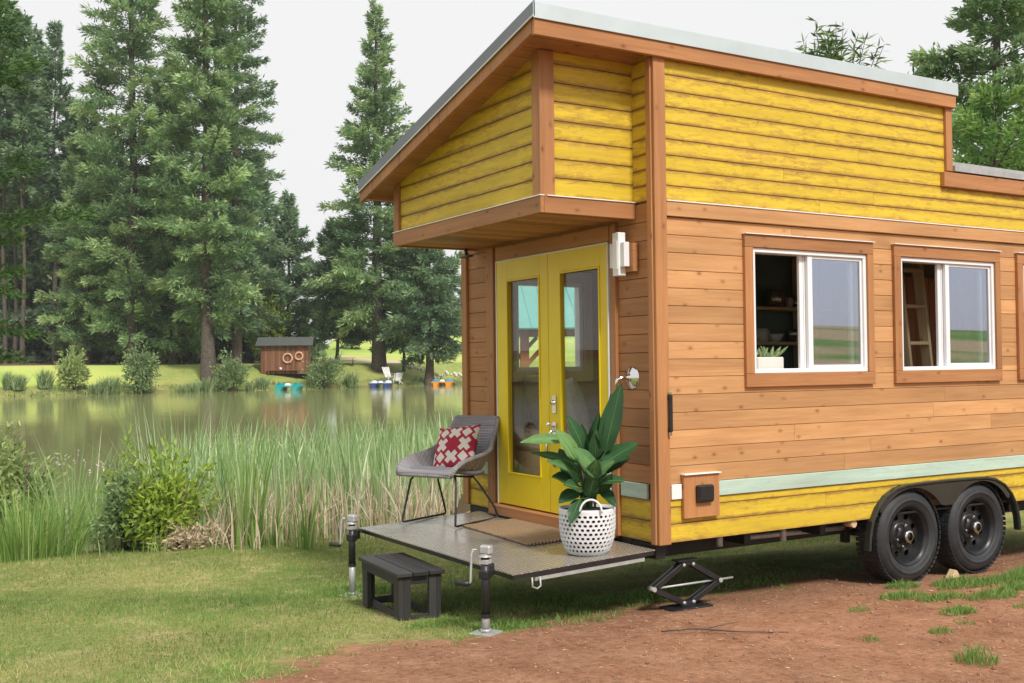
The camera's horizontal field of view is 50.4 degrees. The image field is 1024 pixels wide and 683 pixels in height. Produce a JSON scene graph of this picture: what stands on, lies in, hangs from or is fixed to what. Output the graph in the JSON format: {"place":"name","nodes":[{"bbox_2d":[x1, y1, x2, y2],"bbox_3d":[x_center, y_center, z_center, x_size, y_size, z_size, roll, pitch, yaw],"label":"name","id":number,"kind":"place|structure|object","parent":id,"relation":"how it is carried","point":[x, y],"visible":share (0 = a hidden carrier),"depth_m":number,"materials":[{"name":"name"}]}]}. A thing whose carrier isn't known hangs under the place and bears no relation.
{"place":"outdoors","nodes":[
{"label":"outdoors","id":0,"kind":"place"},
{"bbox_2d":[0,384,462,552],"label":"water","id":1,"kind":"structure","parent":0,"point":[45,420],"depth_m":46.58,"materials":[{"name":"green liquid"}]},
{"bbox_2d":[273,381,305,390],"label":"pedal boat","id":2,"kind":"object","parent":1,"relation":"on","point":[283,386],"visible":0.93,"depth_m":97.47,"materials":[{"name":"teal plastic"}]},
{"bbox_2d":[368,379,393,387],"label":"pedal boat","id":3,"kind":"object","parent":1,"relation":"on","point":[376,384],"visible":0.94,"depth_m":106.41,"materials":[{"name":"blue plastic"}]},
{"bbox_2d":[431,379,453,385],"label":"pedal boat","id":4,"kind":"object","parent":1,"relation":"on","point":[437,382],"visible":0.97,"depth_m":112.30,"materials":[{"name":"orange plastic"}]},
{"bbox_2d":[0,524,1022,682],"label":"lawn grass","id":5,"kind":"structure","parent":0,"point":[90,556],"depth_m":7.90,"materials":[{"name":"plant"}]},
{"bbox_2d":[0,336,1023,682],"bbox_3d":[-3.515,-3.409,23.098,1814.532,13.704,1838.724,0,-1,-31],"label":"ground","id":6,"kind":"structure","parent":0,"point":[364,666],"depth_m":6.75,"materials":[{"name":"plant"}]},
{"bbox_2d":[0,370,16,389],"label":"reed tuft","id":7,"kind":"object","parent":6,"relation":"on","point":[6,384],"visible":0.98,"depth_m":86.19,"materials":[{"name":"green plant"}]},
{"bbox_2d":[0,0,36,363],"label":"pine tree","id":8,"kind":"object","parent":6,"relation":"on","point":[8,107],"visible":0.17,"depth_m":120.02,"materials":[{"name":"plant"}]},
{"bbox_2d":[6,373,31,389],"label":"reed tuft","id":9,"kind":"object","parent":6,"relation":"on","point":[19,383],"visible":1,"depth_m":86.19,"materials":[{"name":"green plant"}]},
{"bbox_2d":[0,41,40,363],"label":"pine tree","id":10,"kind":"object","parent":6,"relation":"on","point":[13,198],"visible":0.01,"depth_m":124.03,"materials":[{"name":"plant"}]},
{"bbox_2d":[0,185,48,362],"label":"forest fir","id":11,"kind":"object","parent":6,"relation":"on","point":[6,205],"visible":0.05,"depth_m":132.91,"materials":[{"name":"green plant"}]},
{"bbox_2d":[0,8,55,363],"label":"pine tree","id":12,"kind":"object","parent":6,"relation":"on","point":[38,143],"visible":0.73,"depth_m":116.10,"materials":[{"name":"plant"}]},
{"bbox_2d":[0,125,72,363],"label":"forest fir","id":13,"kind":"object","parent":6,"relation":"on","point":[31,256],"visible":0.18,"depth_m":127.23,"materials":[{"name":"green plant"}]},
{"bbox_2d":[0,420,75,532],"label":"pale shrub","id":14,"kind":"object","parent":6,"relation":"on","point":[15,457],"visible":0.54,"depth_m":13.49,"materials":[{"name":"green plant"}]},
{"bbox_2d":[26,23,53,362],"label":"pine tree","id":15,"kind":"object","parent":6,"relation":"on","point":[39,33],"visible":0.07,"depth_m":132.17,"materials":[{"name":"plant"}]},
{"bbox_2d":[32,367,55,387],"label":"reed tuft","id":16,"kind":"object","parent":6,"relation":"on","point":[44,379],"visible":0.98,"depth_m":87.14,"materials":[{"name":"green plant"}]},
{"bbox_2d":[0,0,100,363],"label":"fir","id":17,"kind":"object","parent":6,"relation":"on","point":[10,70],"visible":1,"depth_m":21.51,"materials":[{"name":"green plant"}]},
{"bbox_2d":[7,450,96,534],"bbox_3d":[-5.731,1.968,13.198,1.292,1.261,1.276,0,-1,-31],"label":"flower clump","id":18,"kind":"object","parent":6,"relation":"on","point":[54,486],"visible":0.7,"depth_m":13.27,"materials":[{"name":"green plant"}]},
{"bbox_2d":[24,20,79,363],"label":"fir tree","id":19,"kind":"object","parent":6,"relation":"on","point":[56,42],"visible":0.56,"depth_m":124.94,"materials":[{"name":"green plant"}]},
{"bbox_2d":[0,472,121,562],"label":"tall grass clump","id":20,"kind":"object","parent":6,"relation":"on","point":[41,544],"visible":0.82,"depth_m":11.03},
{"bbox_2d":[8,114,120,362],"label":"forest fir","id":21,"kind":"object","parent":6,"relation":"on","point":[47,269],"visible":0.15,"depth_m":125.88,"materials":[{"name":"green plant"}]},
{"bbox_2d":[52,345,91,389],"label":"bank shrub","id":22,"kind":"object","parent":6,"relation":"on","point":[72,368],"visible":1,"depth_m":88.00,"materials":[{"name":"green plant"}]},
{"bbox_2d":[8,429,147,539],"bbox_3d":[-5.269,1.813,13.289,1.543,1.566,2.458,-1,-1,-4],"label":"cattail clump","id":23,"kind":"object","parent":6,"relation":"on","point":[45,490],"visible":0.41,"depth_m":12.87,"materials":[{"name":"green plant"}]},
{"bbox_2d":[32,100,137,364],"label":"fir tree","id":24,"kind":"object","parent":6,"relation":"on","point":[69,334],"visible":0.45,"depth_m":110.78,"materials":[{"name":"green plant"}]},
{"bbox_2d":[48,459,121,544],"bbox_3d":[-4.781,1.932,12.647,1.178,1.141,1.046,-1,-2,33],"label":"flower clump","id":25,"kind":"object","parent":6,"relation":"on","point":[89,494],"visible":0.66,"depth_m":12.52,"materials":[{"name":"green plant"}]},
{"bbox_2d":[86,382,105,394],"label":"reed tuft","id":26,"kind":"object","parent":6,"relation":"on","point":[97,390],"visible":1,"depth_m":88.70,"materials":[{"name":"green plant"}]},
{"bbox_2d":[96,377,113,394],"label":"reed tuft","id":27,"kind":"object","parent":6,"relation":"on","point":[105,390],"visible":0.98,"depth_m":89.25,"materials":[{"name":"green plant"}]},
{"bbox_2d":[66,148,150,362],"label":"forest fir","id":28,"kind":"object","parent":6,"relation":"on","point":[109,356],"visible":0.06,"depth_m":130.25,"materials":[{"name":"green plant"}]},
{"bbox_2d":[100,373,124,393],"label":"reed tuft","id":29,"kind":"object","parent":6,"relation":"on","point":[116,387],"visible":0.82,"depth_m":89.89,"materials":[{"name":"green plant"}]},
{"bbox_2d":[39,0,200,364],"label":"fir tree","id":30,"kind":"object","parent":6,"relation":"on","point":[106,138],"visible":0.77,"depth_m":106.42,"materials":[{"name":"green plant"}]},
{"bbox_2d":[95,422,149,545],"bbox_3d":[-4.361,1.681,12.209,0.594,1.541,0.573,0,-1,-31],"label":"lime sprig","id":31,"kind":"object","parent":6,"relation":"on","point":[132,452],"visible":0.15,"depth_m":12.23,"materials":[{"name":"green plant"}]},
{"bbox_2d":[83,458,168,553],"bbox_3d":[-4.081,1.799,11.564,1.034,1.144,1.012,0,-1,-31],"label":"weedy shrub","id":32,"kind":"object","parent":6,"relation":"on","point":[119,497],"visible":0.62,"depth_m":11.42,"materials":[{"name":"green plant"}]},
{"bbox_2d":[117,341,161,393],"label":"bank shrub","id":33,"kind":"object","parent":6,"relation":"on","point":[141,373],"visible":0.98,"depth_m":91.72,"materials":[{"name":"green plant"}]},
{"bbox_2d":[111,174,181,362],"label":"forest fir","id":34,"kind":"object","parent":6,"relation":"on","point":[143,320],"visible":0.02,"depth_m":131.25,"materials":[{"name":"green plant"}]},
{"bbox_2d":[108,57,227,364],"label":"fir tree","id":35,"kind":"object","parent":6,"relation":"on","point":[174,334],"visible":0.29,"depth_m":108.75,"materials":[{"name":"green plant"}]},
{"bbox_2d":[114,433,222,550],"bbox_3d":[-3.620,1.658,11.653,1.198,1.396,0.941,0,-1,-31],"label":"lime shrub","id":36,"kind":"object","parent":6,"relation":"on","point":[170,495],"visible":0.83,"depth_m":11.45,"materials":[{"name":"green plant"}]},
{"bbox_2d":[142,326,225,364],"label":"young maple","id":37,"kind":"object","parent":6,"relation":"on","point":[181,353],"visible":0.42,"depth_m":111.19,"materials":[{"name":"green plant"}]},
{"bbox_2d":[147,196,223,362],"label":"forest fir","id":38,"kind":"object","parent":6,"relation":"on","point":[159,331],"depth_m":128.99,"materials":[{"name":"green plant"}]},
{"bbox_2d":[181,352,192,364],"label":"garden chair","id":39,"kind":"object","parent":6,"relation":"on","point":[187,360],"visible":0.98,"depth_m":111.20,"materials":[{"name":"black metal"}]},
{"bbox_2d":[136,518,240,550],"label":"brown weed clump","id":40,"kind":"object","parent":6,"relation":"on","point":[173,541],"visible":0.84,"depth_m":11.34,"materials":[{"name":"brown plant"}]},
{"bbox_2d":[77,398,309,512],"bbox_3d":[-3.960,1.620,13.559,2.534,1.934,2.672,-1,-1,8],"label":"cattail clump","id":41,"kind":"object","parent":6,"relation":"on","point":[199,445],"visible":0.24,"depth_m":13.39,"materials":[{"name":"green plant"}]},
{"bbox_2d":[184,381,202,391],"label":"reed tuft","id":42,"kind":"object","parent":6,"relation":"on","point":[195,387],"visible":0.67,"depth_m":94.14,"materials":[{"name":"green plant"}]},
{"bbox_2d":[131,0,276,381],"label":"fir tree","id":43,"kind":"object","parent":6,"relation":"on","point":[214,87],"visible":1,"depth_m":99.18,"materials":[{"name":"green plant"}]},
{"bbox_2d":[193,375,219,391],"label":"reed tuft","id":44,"kind":"object","parent":6,"relation":"on","point":[208,385],"visible":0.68,"depth_m":95.21,"materials":[{"name":"green plant"}]},
{"bbox_2d":[161,410,280,547],"bbox_3d":[-2.967,1.466,11.474,1.368,1.516,1.023,0,-1,-31],"label":"cattail clump","id":45,"kind":"object","parent":6,"relation":"on","point":[244,514],"visible":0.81,"depth_m":11.51,"materials":[{"name":"green plant"}]},
{"bbox_2d":[196,151,255,362],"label":"forest fir","id":46,"kind":"object","parent":6,"relation":"on","point":[221,346],"visible":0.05,"depth_m":135.61,"materials":[{"name":"green plant"}]},
{"bbox_2d":[208,346,252,391],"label":"bank shrub","id":47,"kind":"object","parent":6,"relation":"on","point":[232,373],"visible":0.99,"depth_m":96.46,"materials":[{"name":"green plant"}]},
{"bbox_2d":[3,375,461,396],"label":"bank weeds","id":48,"kind":"object","parent":6,"relation":"on","point":[271,383],"visible":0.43,"depth_m":96.01,"materials":[{"name":"green plant"}]},
{"bbox_2d":[5,405,462,553],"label":"cattail reeds","id":49,"kind":"object","parent":6,"relation":"on","point":[306,450],"visible":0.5,"depth_m":14.18,"materials":[{"name":"green plant"}]},
{"bbox_2d":[180,0,295,363],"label":"fir tree","id":50,"kind":"object","parent":6,"relation":"on","point":[245,96],"visible":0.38,"depth_m":118.16,"materials":[{"name":"green plant"}]},
{"bbox_2d":[21,479,462,563],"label":"bank grass","id":51,"kind":"structure","parent":6,"relation":"on","point":[237,527],"depth_m":11.47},
{"bbox_2d":[245,382,257,390],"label":"reed tuft","id":52,"kind":"object","parent":6,"relation":"on","point":[251,386],"visible":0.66,"depth_m":98.23,"materials":[{"name":"green plant"}]},
{"bbox_2d":[52,438,462,551],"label":"dead reed stalks","id":53,"kind":"object","parent":6,"relation":"on","point":[371,514],"visible":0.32,"depth_m":12.47,"materials":[{"name":"plant"}]},
{"bbox_2d":[213,151,301,362],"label":"forest fir","id":54,"kind":"object","parent":6,"relation":"on","point":[248,353],"visible":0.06,"depth_m":132.24,"materials":[{"name":"green plant"}]},
{"bbox_2d":[253,376,270,389],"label":"reed tuft","id":55,"kind":"object","parent":6,"relation":"on","point":[262,383],"visible":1,"depth_m":99.66,"materials":[{"name":"green plant"}]},
{"bbox_2d":[239,481,289,546],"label":"cattail clump","id":56,"kind":"object","parent":6,"relation":"on","point":[280,531],"visible":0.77,"depth_m":11.57,"materials":[{"name":"green plant"}]},
{"bbox_2d":[244,278,293,359],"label":"young maple","id":57,"kind":"object","parent":6,"relation":"on","point":[272,330],"visible":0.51,"depth_m":125.64,"materials":[{"name":"green plant"}]},
{"bbox_2d":[255,337,314,373],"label":"boat shed","id":58,"kind":"object","parent":6,"relation":"on","point":[274,350],"visible":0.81,"depth_m":105.03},
{"bbox_2d":[248,189,325,362],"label":"fir tree","id":59,"kind":"object","parent":6,"relation":"on","point":[289,217],"visible":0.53,"depth_m":127.33,"materials":[{"name":"green plant"}]},
{"bbox_2d":[284,480,333,549],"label":"cattail clump","id":60,"kind":"object","parent":6,"relation":"on","point":[310,541],"visible":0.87,"depth_m":11.44,"materials":[{"name":"green plant"}]},
{"bbox_2d":[311,296,329,357],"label":"forest fir","id":61,"kind":"object","parent":6,"relation":"on","point":[325,346],"visible":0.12,"depth_m":157.87,"materials":[{"name":"green plant"}]},
{"bbox_2d":[298,343,345,388],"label":"bank shrub","id":62,"kind":"object","parent":6,"relation":"on","point":[324,369],"visible":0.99,"depth_m":103.41,"materials":[{"name":"green plant"}]},
{"bbox_2d":[295,218,371,363],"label":"fir tree","id":63,"kind":"object","parent":6,"relation":"on","point":[320,324],"visible":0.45,"depth_m":120.92,"materials":[{"name":"green plant"}]},
{"bbox_2d":[329,514,360,597],"bbox_3d":[-1.261,1.630,8.319,0.251,0.617,0.150,-1,-2,34],"label":"stand jack","id":64,"kind":"object","parent":6,"relation":"on","point":[352,535],"visible":0.94,"depth_m":8.27,"materials":[{"name":"metal"}]},
{"bbox_2d":[340,369,358,387],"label":"reed tuft","id":65,"kind":"object","parent":6,"relation":"on","point":[351,380],"visible":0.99,"depth_m":106.08,"materials":[{"name":"green plant"}]},
{"bbox_2d":[339,324,367,349],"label":"forest fir","id":66,"kind":"object","parent":6,"relation":"on","point":[343,346],"visible":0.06,"depth_m":165.31,"materials":[{"name":"green plant"}]},
{"bbox_2d":[308,0,438,372],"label":"fir tree","id":67,"kind":"object","parent":6,"relation":"on","point":[374,121],"visible":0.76,"depth_m":117.06,"materials":[{"name":"green plant"}]},
{"bbox_2d":[382,367,394,379],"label":"garden chair","id":68,"kind":"object","parent":6,"relation":"on","point":[387,374],"visible":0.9,"depth_m":113.10,"materials":[{"name":"white paint"}]},
{"bbox_2d":[359,202,438,371],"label":"fir tree","id":69,"kind":"object","parent":6,"relation":"on","point":[390,341],"visible":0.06,"depth_m":120.48,"materials":[{"name":"green plant"}]},
{"bbox_2d":[358,552,444,620],"bbox_3d":[-0.763,1.683,7.431,0.338,0.344,0.760,0,-1,-27],"label":"step stool","id":70,"kind":"object","parent":6,"relation":"on","point":[401,572],"visible":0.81,"depth_m":7.20,"materials":[{"name":"black wood"}]},
{"bbox_2d":[375,247,463,384],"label":"fir tree","id":71,"kind":"object","parent":6,"relation":"on","point":[436,307],"visible":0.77,"depth_m":114.56,"materials":[{"name":"green plant"}]},
{"bbox_2d":[452,287,461,331],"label":"forest fir","id":72,"kind":"object","parent":6,"relation":"on","point":[459,324],"visible":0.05,"depth_m":238.45,"materials":[{"name":"green plant"}]},
{"bbox_2d":[455,544,502,635],"bbox_3d":[-0.203,1.480,6.517,0.251,0.527,0.150,-1,-1,29],"label":"stand jack","id":73,"kind":"object","parent":6,"relation":"on","point":[485,573],"visible":1,"depth_m":6.47,"materials":[{"name":"metal"}]},
{"bbox_2d":[241,545,1023,682],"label":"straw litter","id":74,"kind":"object","parent":6,"relation":"on","point":[722,622],"visible":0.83,"depth_m":6.43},
{"bbox_2d":[292,547,1023,682],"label":"dirt clods","id":75,"kind":"object","parent":6,"relation":"on","point":[771,631],"visible":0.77,"depth_m":6.17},
{"bbox_2d":[322,564,1023,666],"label":"weed patches","id":76,"kind":"object","parent":6,"relation":"on","point":[1012,576],"visible":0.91,"depth_m":7.43,"materials":[{"name":"green plant"}]},
{"bbox_2d":[647,557,732,611],"bbox_3d":[1.207,1.612,7.287,0.720,0.320,0.160,0,-1,-31],"label":"scissor jack","id":77,"kind":"object","parent":6,"relation":"on","point":[692,601],"visible":1,"depth_m":7.23,"materials":[{"name":"black metal"}]},
{"bbox_2d":[358,0,1023,589],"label":"tiny house","id":78,"kind":"structure","parent":6,"relation":"on","point":[646,192],"depth_m":7.77,"materials":[{"name":"brown wood"}]},
{"bbox_2d":[396,415,499,526],"bbox_3d":[-0.465,1.000,8.551,0.609,0.805,0.766,-1,-2,34],"label":"wicker chair","id":79,"kind":"object","parent":78,"relation":"on","point":[417,464],"visible":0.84,"depth_m":8.51,"materials":[{"name":"wicker"}]},
{"bbox_2d":[433,424,480,469],"bbox_3d":[-0.441,0.845,8.576,0.396,0.396,0.144,-9,-33,30],"label":"cushion","id":80,"kind":"object","parent":79,"relation":"on","point":[455,446],"visible":0.81,"depth_m":8.52,"materials":[{"name":"red fabric"}]},
{"bbox_2d":[463,518,561,545],"bbox_3d":[0.077,1.368,7.861,0.470,0.018,1.020,-3,0,-28],"label":"doormat","id":81,"kind":"object","parent":78,"relation":"on","point":[527,533],"visible":0.82,"depth_m":7.82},
{"bbox_2d":[497,254,550,511],"bbox_3d":[0.095,0.317,8.428,0.052,1.924,0.747,0,-1,-31],"label":"door","id":82,"kind":"structure","parent":78,"relation":"in","point":[518,489],"depth_m":8.48,"materials":[{"name":"yellow paint"}]},
{"bbox_2d":[511,272,592,381],"bbox_3d":[0.319,-0.132,9.629,0.899,0.973,0.103,0,-1,-31],"label":"window","id":83,"kind":"structure","parent":78,"relation":"in","point":[583,287],"depth_m":9.77,"materials":[{"name":"white plastic"}]},
{"bbox_2d":[513,424,591,481],"bbox_3d":[0.572,0.991,8.850,0.900,0.580,1.300,0,-1,-31],"label":"daybed","id":84,"kind":"object","parent":78,"relation":"on","point":[525,461],"visible":0.04,"depth_m":8.76,"materials":[{"name":"fabric"}]},
{"bbox_2d":[523,374,538,424],"bbox_3d":[0.307,0.514,9.289,0.200,0.520,0.520,-22,11,-35],"label":"throw cushion","id":85,"kind":"object","parent":84,"relation":"on","point":[531,385],"visible":0.35,"depth_m":9.30,"materials":[{"name":"fabric"}]},
{"bbox_2d":[565,377,590,430],"bbox_3d":[0.445,0.508,8.636,0.200,0.480,0.480,-20,6,-22],"label":"throw cushion","id":86,"kind":"object","parent":84,"relation":"on","point":[576,409],"visible":0.5,"depth_m":8.44,"materials":[{"name":"grey fabric"}]},
{"bbox_2d":[545,244,609,513],"bbox_3d":[0.450,0.298,7.765,0.131,1.924,0.744,0,-1,-31],"label":"door","id":87,"kind":"structure","parent":78,"relation":"in","point":[594,257],"depth_m":7.97,"materials":[{"name":"yellow paint"}]},
{"bbox_2d":[520,383,638,555],"bbox_3d":[0.437,0.815,6.988,0.768,1.085,0.421,-1,-1,-3],"label":"planter","id":88,"kind":"object","parent":78,"relation":"on","point":[587,525],"visible":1,"depth_m":6.93,"materials":[{"name":"ceramic"}]},
{"bbox_2d":[756,346,787,368],"bbox_3d":[1.839,0.125,7.838,0.296,0.195,0.128,0,-1,-31],"label":"herb box","id":89,"kind":"object","parent":78,"relation":"on","point":[768,361],"visible":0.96,"depth_m":7.80,"materials":[{"name":"white ceramic"}]},
{"bbox_2d":[755,254,832,367],"bbox_3d":[2.675,0.198,10.650,1.920,2.200,0.560,0,-1,-31],"label":"kitchen shelf unit","id":90,"kind":"object","parent":78,"relation":"on","point":[775,272],"visible":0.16,"depth_m":10.99,"materials":[{"name":"black paint"}]},
{"bbox_2d":[756,328,769,341],"bbox_3d":[2.440,-0.061,10.613,0.162,0.130,0.139,-1,-1,4],"label":"pot","id":91,"kind":"object","parent":90,"relation":"on","point":[762,334],"visible":0.81,"depth_m":10.55,"materials":[{"name":"white ceramic"}]},
{"bbox_2d":[766,290,784,306],"bbox_3d":[2.603,-0.420,10.725,0.184,0.170,0.169,-1,-1,8],"label":"pot","id":92,"kind":"object","parent":90,"relation":"on","point":[775,298],"visible":0.81,"depth_m":10.65,"materials":[{"name":"ceramic"}]},
{"bbox_2d":[768,334,783,341],"bbox_3d":[2.582,-0.035,10.707,0.180,0.080,0.180,0,-1,-31],"label":"bowl","id":93,"kind":"object","parent":90,"relation":"on","point":[775,337],"visible":0.84,"depth_m":10.65,"materials":[{"name":"white ceramic"}]},
{"bbox_2d":[784,298,793,306],"bbox_3d":[2.767,-0.385,10.820,0.115,0.100,0.079,0,-1,-7],"label":"mug","id":94,"kind":"object","parent":90,"relation":"on","point":[788,302],"visible":0.75,"depth_m":10.78,"materials":[{"name":"white ceramic"}]},
{"bbox_2d":[785,330,797,341],"bbox_3d":[2.796,-0.055,10.837,0.140,0.120,0.140,0,-1,-31],"label":"bowl","id":95,"kind":"object","parent":90,"relation":"on","point":[792,335],"visible":0.86,"depth_m":10.79,"materials":[{"name":"ceramic"}]},
{"bbox_2d":[753,248,867,373],"bbox_3d":[2.123,-0.212,7.812,1.144,0.868,0.082,0,-1,-31],"label":"window","id":96,"kind":"structure","parent":78,"relation":"in","point":[806,364],"depth_m":7.81,"materials":[{"name":"white plastic"}]},
{"bbox_2d":[902,263,936,493],"bbox_3d":[3.381,0.155,9.080,0.390,2.212,0.388,0,-1,-31],"label":"loft ladder","id":97,"kind":"object","parent":78,"relation":"on","point":[920,306],"visible":0.33,"depth_m":9.15,"materials":[{"name":"brown wood"}]},
{"bbox_2d":[901,257,995,370],"bbox_3d":[3.421,-0.209,8.599,1.144,0.868,0.082,0,-1,-31],"label":"window","id":98,"kind":"structure","parent":78,"relation":"in","point":[942,267],"depth_m":8.63,"materials":[{"name":"white plastic"}]},
{"bbox_2d":[661,621,788,632],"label":"dead twig","id":99,"kind":"object","parent":6,"relation":"on","point":[717,629],"visible":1,"depth_m":6.35,"materials":[{"name":"brown wood"}]},
{"bbox_2d":[795,17,914,74],"bbox_3d":[5.074,-1.209,16.992,3.250,7.691,3.174,0,-1,-31],"label":"willow tree","id":100,"kind":"object","parent":6,"relation":"on","point":[829,54],"visible":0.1,"depth_m":17.04,"materials":[{"name":"green plant"}]},
{"bbox_2d":[946,569,958,578],"bbox_3d":[3.427,1.802,8.457,0.120,0.065,0.050,0,-1,-31],"label":"rock","id":101,"kind":"object","parent":6,"relation":"on","point":[953,572],"visible":0.79,"depth_m":8.44,"materials":[{"name":"beige stone"}]},
{"bbox_2d":[905,0,1023,166],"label":"old fir","id":102,"kind":"object","parent":6,"relation":"on","point":[937,65],"visible":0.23,"depth_m":43.77,"materials":[{"name":"green plant"}]},
{"bbox_2d":[952,74,1023,170],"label":"young fir","id":103,"kind":"object","parent":6,"relation":"on","point":[1009,132],"visible":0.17,"depth_m":23.81,"materials":[{"name":"green plant"}]},
{"bbox_2d":[1,0,1023,343],"label":"sky","id":104,"kind":"structure","parent":0,"point":[312,47],"materials":[{"name":"white"}]},
{"bbox_2d":[518,286,574,366],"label":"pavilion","id":105,"kind":"structure","parent":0,"point":[528,310],"depth_m":20.83,"materials":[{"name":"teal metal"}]},
{"bbox_2d":[904,276,969,366],"bbox_3d":[3.974,0.333,10.627,0.940,1.880,0.500,0,-1,-31],"label":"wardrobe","id":106,"kind":"object","parent":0,"point":[959,320],"visible":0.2,"depth_m":10.51,"materials":[{"name":"brown wood"}]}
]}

